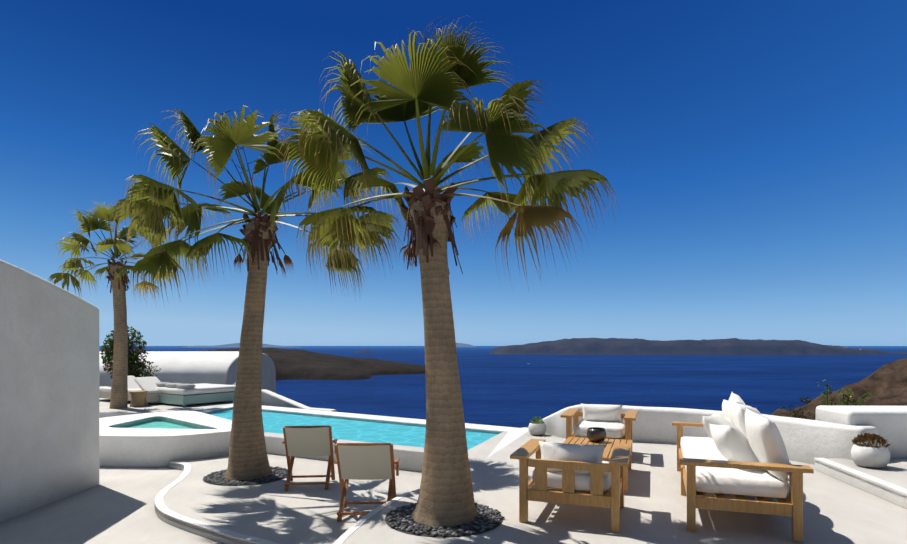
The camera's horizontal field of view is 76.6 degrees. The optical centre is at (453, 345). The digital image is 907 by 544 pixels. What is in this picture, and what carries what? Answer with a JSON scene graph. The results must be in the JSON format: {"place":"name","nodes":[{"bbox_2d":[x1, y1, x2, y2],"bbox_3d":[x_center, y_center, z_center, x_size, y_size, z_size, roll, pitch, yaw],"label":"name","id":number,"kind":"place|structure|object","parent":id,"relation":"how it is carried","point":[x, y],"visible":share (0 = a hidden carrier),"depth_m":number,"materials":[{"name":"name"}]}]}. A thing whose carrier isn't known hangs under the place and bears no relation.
{"place":"outdoors","nodes":[
{"label":"outdoors","id":0,"kind":"place"},
{"bbox_2d":[0,466,223,543],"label":"floor","id":1,"kind":"structure","parent":0,"point":[116,505],"depth_m":6.75,"materials":[{"name":"white concrete"}]},
{"bbox_2d":[0,260,98,521],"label":"tall wall","id":2,"kind":"structure","parent":1,"relation":"on","point":[49,392],"depth_m":7.30,"materials":[{"name":"white paint"}]},
{"bbox_2d":[100,325,147,378],"bbox_3d":[-10.998,0.775,19.226,1.445,2.926,1.383,0,0,1],"label":"bougainvillea bush","id":3,"kind":"object","parent":1,"relation":"on","point":[134,354],"visible":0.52,"depth_m":19.08,"materials":[{"name":"green plant"}]},
{"bbox_2d":[99,411,231,466],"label":"jacuzzi walls","id":4,"kind":"structure","parent":1,"relation":"on","point":[119,446],"depth_m":9.83,"materials":[{"name":"white paint"}]},
{"bbox_2d":[99,398,233,417],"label":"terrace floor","id":5,"kind":"structure","parent":1,"relation":"on","point":[105,410],"depth_m":16.02,"materials":[{"name":"white paint"}]},
{"bbox_2d":[99,390,110,398],"bbox_3d":[-10.626,1.587,18.209,2.030,0.330,0.750,0,0,33],"label":"side table","id":6,"kind":"object","parent":5,"relation":"on","point":[105,394],"visible":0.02,"depth_m":17.94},
{"bbox_2d":[48,201,181,408],"bbox_3d":[-9.226,-0.893,16.145,3.381,6.450,3.666,0,0,1],"label":"palm","id":7,"kind":"object","parent":5,"relation":"on","point":[89,224],"depth_m":16.02,"materials":[{"name":"green plant"}]},
{"bbox_2d":[105,257,128,292],"bbox_3d":[-9.447,-1.979,16.183,0.571,0.980,0.586,0,0,1],"label":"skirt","id":8,"kind":"object","parent":7,"relation":"attached to","point":[110,277],"visible":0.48,"depth_m":15.99,"materials":[{"name":"brown"}]},
{"bbox_2d":[99,376,139,390],"bbox_3d":[-10.639,1.185,18.218,1.919,0.473,0.680,0,0,33],"label":"lounger mattress","id":9,"kind":"object","parent":5,"relation":"on","point":[132,384],"visible":0.21,"depth_m":17.97,"materials":[{"name":"white fabric"}]},
{"bbox_2d":[111,359,160,376],"bbox_3d":[-10.610,1.322,19.116,1.695,1.832,1.198,0,0,1],"label":"bougainvillea bush","id":10,"kind":"object","parent":5,"relation":"on","point":[146,373],"visible":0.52,"depth_m":19.05,"materials":[{"name":"green plant"}]},
{"bbox_2d":[129,390,147,406],"bbox_3d":[-9.112,1.532,16.624,0.480,0.440,0.480,0,0,1],"label":"wicker table","id":11,"kind":"object","parent":5,"relation":"on","point":[138,398],"visible":1,"depth_m":16.46,"materials":[{"name":"beige wicker"}]},
{"bbox_2d":[128,377,159,393],"bbox_3d":[-9.603,1.185,17.594,1.919,0.473,0.680,0,0,33],"label":"lounger mattress","id":12,"kind":"object","parent":5,"relation":"on","point":[149,385],"visible":0.58,"depth_m":17.16,"materials":[{"name":"white fabric"}]},
{"bbox_2d":[128,393,166,403],"bbox_3d":[-9.590,1.587,17.585,2.030,0.330,0.750,0,0,33],"label":"lounger frame","id":13,"kind":"object","parent":5,"relation":"on","point":[153,397],"visible":0.1,"depth_m":16.94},
{"bbox_2d":[148,391,234,406],"bbox_3d":[-7.986,1.592,17.749,2.000,0.320,2.000,0,0,33],"label":"lounger base","id":14,"kind":"object","parent":5,"relation":"on","point":[184,400],"visible":0.6,"depth_m":16.86,"materials":[{"name":"white paint"}]},
{"bbox_2d":[157,383,235,394],"bbox_3d":[-7.986,1.332,17.749,1.980,0.200,1.980,0,0,33],"label":"daybed mattress","id":15,"kind":"object","parent":14,"relation":"on","point":[202,388],"visible":0.69,"depth_m":17.02,"materials":[{"name":"white fabric"}]},
{"bbox_2d":[155,382,194,387],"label":"daybed pillows","id":16,"kind":"object","parent":15,"relation":"on","point":[171,385],"visible":0.92,"depth_m":16.88,"materials":[{"name":"white fabric"}]},
{"bbox_2d":[155,454,421,543],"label":"floor platform","id":17,"kind":"structure","parent":1,"relation":"on","point":[275,511],"depth_m":7.08,"materials":[{"name":"white paint"}]},
{"bbox_2d":[155,460,278,543],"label":"curb","id":18,"kind":"structure","parent":17,"relation":"on","point":[161,506],"depth_m":6.34,"materials":[{"name":"white paint"}]},
{"bbox_2d":[203,466,287,485],"bbox_3d":[-3.042,1.918,8.517,1.250,0.020,1.251,0,0,1],"label":"gravel bed","id":19,"kind":"object","parent":17,"relation":"on","point":[218,477],"visible":0.62,"depth_m":8.26,"materials":[{"name":"grey"}]},
{"bbox_2d":[109,105,403,480],"bbox_3d":[-2.704,-0.798,8.393,4.292,5.499,3.661,0,0,1],"label":"palm","id":20,"kind":"object","parent":19,"relation":"on","point":[149,202],"depth_m":8.27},
{"bbox_2d":[220,110,258,211],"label":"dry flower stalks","id":21,"kind":"object","parent":20,"relation":"attached to","point":[243,171],"visible":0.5,"depth_m":8.48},
{"bbox_2d":[239,212,280,272],"bbox_3d":[-2.844,-1.524,8.508,0.563,0.913,0.550,0,0,-33],"label":"palm skirt","id":22,"kind":"object","parent":20,"relation":"attached to","point":[254,237],"visible":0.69,"depth_m":8.33,"materials":[{"name":"brown"}]},
{"bbox_2d":[234,236,294,276],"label":"dead palm fronds","id":23,"kind":"object","parent":20,"relation":"attached to","point":[287,259],"visible":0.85,"depth_m":8.57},
{"bbox_2d":[282,425,337,490],"bbox_3d":[-1.998,1.502,7.948,0.747,0.852,0.658,0,0,1],"label":"chair frame","id":24,"kind":"object","parent":17,"relation":"on","point":[330,469],"visible":0.75,"depth_m":7.87,"materials":[{"name":"brown wood"}]},
{"bbox_2d":[285,427,330,456],"bbox_3d":[-1.971,1.316,7.953,0.596,0.447,0.606,0,0,1],"label":"folding chair canvas","id":25,"kind":"object","parent":24,"relation":"attached to","point":[304,442],"visible":1,"depth_m":7.78,"materials":[{"name":"beige fabric"}]},
{"bbox_2d":[334,443,399,521],"bbox_3d":[-0.994,1.502,6.575,0.722,0.852,0.613,0,0,1],"label":"chair frame","id":26,"kind":"object","parent":17,"relation":"on","point":[344,502],"visible":0.67,"depth_m":6.52,"materials":[{"name":"brown wood"}]},
{"bbox_2d":[338,445,391,479],"bbox_3d":[-0.986,1.316,6.580,0.578,0.447,0.567,0,0,1],"label":"folding chair canvas","id":27,"kind":"object","parent":26,"relation":"attached to","point":[365,462],"visible":1,"depth_m":6.41,"materials":[{"name":"beige fabric"}]},
{"bbox_2d":[261,389,335,411],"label":"parapet wall","id":28,"kind":"structure","parent":1,"relation":"on","point":[270,398],"depth_m":18.86,"materials":[{"name":"white paint"}]},
{"bbox_2d":[210,410,497,449],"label":"swimming pool","id":29,"kind":"structure","parent":1,"relation":"on","point":[354,435],"depth_m":11.53,"materials":[{"name":"blue liquid"}]},
{"bbox_2d":[197,404,528,471],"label":"pool walls","id":30,"kind":"structure","parent":1,"relation":"on","point":[411,458],"depth_m":10.28,"materials":[{"name":"white paint"}]},
{"bbox_2d":[342,427,906,543],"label":"floor platform","id":31,"kind":"structure","parent":1,"relation":"on","point":[654,510],"depth_m":5.42,"materials":[{"name":"white paint"}]},
{"bbox_2d":[333,488,419,543],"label":"curb","id":32,"kind":"structure","parent":31,"relation":"attached to","point":[342,538],"depth_m":5.38,"materials":[{"name":"white paint"}]},
{"bbox_2d":[385,503,504,536],"bbox_3d":[-0.080,1.598,5.369,1.119,0.020,1.129,0,0,1],"label":"pebble bed","id":33,"kind":"object","parent":31,"relation":"on","point":[401,520],"visible":0.54,"depth_m":5.11,"materials":[{"name":"grey"}]},
{"bbox_2d":[268,15,619,527],"bbox_3d":[-0.084,-0.803,5.359,3.069,4.870,2.694,0,0,1],"label":"palm","id":34,"kind":"object","parent":33,"relation":"on","point":[433,77],"depth_m":5.12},
{"bbox_2d":[399,232,442,271],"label":"dead palm fronds","id":35,"kind":"object","parent":34,"relation":"attached to","point":[406,252],"visible":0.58,"depth_m":5.51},
{"bbox_2d":[399,178,462,273],"bbox_3d":[-0.210,-1.089,5.348,0.553,0.843,0.540,0,0,-22],"label":"palm skirt","id":36,"kind":"object","parent":34,"relation":"attached to","point":[430,197],"visible":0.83,"depth_m":5.20,"materials":[{"name":"brown"}]},
{"bbox_2d":[528,422,546,435],"bbox_3d":[1.517,1.504,10.378,0.328,0.216,0.328,0,0,1],"label":"pot","id":37,"kind":"object","parent":31,"relation":"on","point":[537,429],"visible":0.85,"depth_m":10.25,"materials":[{"name":"white ceramic"}]},
{"bbox_2d":[530,416,544,423],"bbox_3d":[1.516,1.344,10.375,0.266,0.143,0.264,0,0,1],"label":"potted plant","id":38,"kind":"object","parent":37,"relation":"on","point":[538,420],"visible":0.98,"depth_m":10.36,"materials":[{"name":"green plant"}]},
{"bbox_2d":[510,439,631,531],"bbox_3d":[1.154,1.301,5.498,1.025,0.621,0.970,0,0,19],"label":"armchair frame","id":39,"kind":"object","parent":31,"relation":"on","point":[612,497],"visible":0.98,"depth_m":5.14,"materials":[{"name":"brown wood"}]},
{"bbox_2d":[532,441,610,491],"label":"armchair cushions","id":40,"kind":"object","parent":39,"relation":"on","point":[572,452],"visible":0.67,"depth_m":5.20,"materials":[{"name":"white fabric"}]},
{"bbox_2d":[563,437,632,492],"bbox_3d":[1.732,1.422,7.013,0.828,0.379,1.340,0,0,19],"label":"coffee table","id":41,"kind":"object","parent":31,"relation":"on","point":[610,443],"visible":0.42,"depth_m":7.24,"materials":[{"name":"brown wood"}]},
{"bbox_2d":[587,427,606,441],"bbox_3d":[1.837,1.146,7.378,0.249,0.170,0.249,0,0,1],"label":"bowl","id":42,"kind":"object","parent":41,"relation":"on","point":[596,434],"visible":0.98,"depth_m":7.29,"materials":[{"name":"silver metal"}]},
{"bbox_2d":[560,408,636,451],"bbox_3d":[2.167,1.301,8.481,1.025,0.621,0.970,0,0,19],"label":"armchair frame","id":43,"kind":"object","parent":31,"relation":"on","point":[629,416],"visible":0.4,"depth_m":8.22,"materials":[{"name":"brown wood"}]},
{"bbox_2d":[573,403,624,437],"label":"armchair cushions","id":44,"kind":"object","parent":43,"relation":"on","point":[608,419],"visible":0.94,"depth_m":8.57,"materials":[{"name":"white fabric"}]},
{"bbox_2d":[542,404,877,464],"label":"parapet wall","id":45,"kind":"structure","parent":31,"relation":"on","point":[808,441],"depth_m":8.27,"materials":[{"name":"white paint"}]},
{"bbox_2d":[672,421,813,542],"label":"sofa frame","id":46,"kind":"object","parent":31,"relation":"on","point":[791,504],"visible":0.48,"depth_m":4.87,"materials":[{"name":"brown wood"}]},
{"bbox_2d":[680,436,787,497],"bbox_3d":[2.857,1.222,6.075,0.780,0.180,2.430,0,0,19],"label":"seat cushion","id":47,"kind":"object","parent":46,"relation":"on","point":[760,483],"visible":0.65,"depth_m":5.03,"materials":[{"name":"white fabric"}]},
{"bbox_2d":[702,392,789,482],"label":"throw pillows","id":48,"kind":"object","parent":47,"relation":"on","point":[740,430],"visible":1,"depth_m":5.24,"materials":[{"name":"white fabric"}]},
{"bbox_2d":[815,458,906,508],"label":"raised floor","id":49,"kind":"structure","parent":31,"relation":"on","point":[894,471],"depth_m":6.62,"materials":[{"name":"white paint"}]},
{"bbox_2d":[814,458,906,498],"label":"ledge top","id":50,"kind":"object","parent":49,"relation":"on","point":[882,483],"visible":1,"depth_m":6.37,"materials":[{"name":"white paint"}]},
{"bbox_2d":[851,443,889,467],"bbox_3d":[5.039,1.333,6.946,0.389,0.256,0.389,0,0,1],"label":"pot","id":51,"kind":"object","parent":49,"relation":"on","point":[869,457],"visible":0.94,"depth_m":6.81,"materials":[{"name":"white ceramic"}]},
{"bbox_2d":[852,433,889,447],"bbox_3d":[5.035,1.139,6.946,0.368,0.180,0.368,0,0,1],"label":"potted plant","id":52,"kind":"object","parent":51,"relation":"on","point":[872,437],"visible":0.98,"depth_m":6.89,"materials":[{"name":"brown plant"}]},
{"bbox_2d":[117,419,197,428],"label":"hot tub water","id":53,"kind":"structure","parent":0,"point":[156,426],"depth_m":11.31,"materials":[{"name":"teal liquid"}]},
{"bbox_2d":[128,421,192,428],"bbox_3d":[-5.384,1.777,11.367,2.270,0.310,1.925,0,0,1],"label":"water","id":54,"kind":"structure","parent":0,"point":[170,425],"depth_m":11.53,"materials":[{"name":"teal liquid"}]},
{"bbox_2d":[99,351,275,392],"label":"vaulted building","id":55,"kind":"structure","parent":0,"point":[199,367],"depth_m":23.88,"materials":[{"name":"white paint"}]},
{"bbox_2d":[186,343,295,346],"bbox_3d":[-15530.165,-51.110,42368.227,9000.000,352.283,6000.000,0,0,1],"label":"terrain","id":56,"kind":"structure","parent":0,"point":[238,345],"depth_m":40654.19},
{"bbox_2d":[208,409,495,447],"bbox_3d":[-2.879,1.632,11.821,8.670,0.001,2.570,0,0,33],"label":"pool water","id":57,"kind":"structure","parent":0,"point":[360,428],"depth_m":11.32,"materials":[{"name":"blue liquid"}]},
{"bbox_2d":[355,351,372,352],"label":"islet","id":58,"kind":"object","parent":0,"point":[363,352],"visible":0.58,"depth_m":9480.61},
{"bbox_2d":[0,0,906,345],"label":"sky","id":59,"kind":"structure","parent":0,"point":[753,153],"materials":[{"name":"blue"}]},
{"bbox_2d":[456,343,475,346],"bbox_3d":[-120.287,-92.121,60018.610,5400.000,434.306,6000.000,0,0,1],"label":"terrain","id":60,"kind":"structure","parent":0,"point":[462,345],"depth_m":58725.39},
{"bbox_2d":[99,346,906,427],"bbox_3d":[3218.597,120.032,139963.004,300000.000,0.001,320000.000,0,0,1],"label":"sea water","id":61,"kind":"structure","parent":0,"point":[513,390],"depth_m":1873.36,"materials":[{"name":"blue liquid"}]},
{"bbox_2d":[203,348,424,380],"bbox_3d":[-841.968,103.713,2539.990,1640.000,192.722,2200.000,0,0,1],"label":"island","id":62,"kind":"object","parent":61,"relation":"in","point":[293,364],"visible":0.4,"depth_m":2233.77,"materials":[{"name":"stone"}]},
{"bbox_2d":[490,338,887,354],"bbox_3d":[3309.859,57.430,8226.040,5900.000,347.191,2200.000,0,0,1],"label":"island","id":63,"kind":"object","parent":61,"relation":"in","point":[614,346],"visible":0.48,"depth_m":7499.07,"materials":[{"name":"stone"}]},
{"bbox_2d":[887,352,906,353],"bbox_3d":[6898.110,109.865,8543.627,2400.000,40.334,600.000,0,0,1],"label":"distant island","id":64,"kind":"structure","parent":61,"relation":"in","point":[897,352],"depth_m":8410.80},
{"bbox_2d":[771,358,906,419],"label":"hillside","id":65,"kind":"structure","parent":0,"point":[885,385],"depth_m":47.62,"materials":[{"name":"brown soil"}]},
{"bbox_2d":[781,405,813,418],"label":"shrub","id":66,"kind":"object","parent":65,"relation":"on","point":[800,409],"depth_m":47.51,"materials":[{"name":"plant"}]},
{"bbox_2d":[800,397,812,403],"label":"shrub","id":67,"kind":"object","parent":65,"relation":"on","point":[807,400],"depth_m":49.73,"materials":[{"name":"green plant"}]},
{"bbox_2d":[817,378,872,405],"bbox_3d":[6.670,1.709,10.007,1.131,2.260,1.022,0,0,1],"label":"yellow shrub","id":68,"kind":"object","parent":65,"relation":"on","point":[853,401],"visible":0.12,"depth_m":9.94,"materials":[{"name":"green plant"}]},
{"bbox_2d":[816,405,906,458],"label":"low wall","id":69,"kind":"structure","parent":0,"point":[889,423],"depth_m":7.46,"materials":[{"name":"white paint"}]}
]}

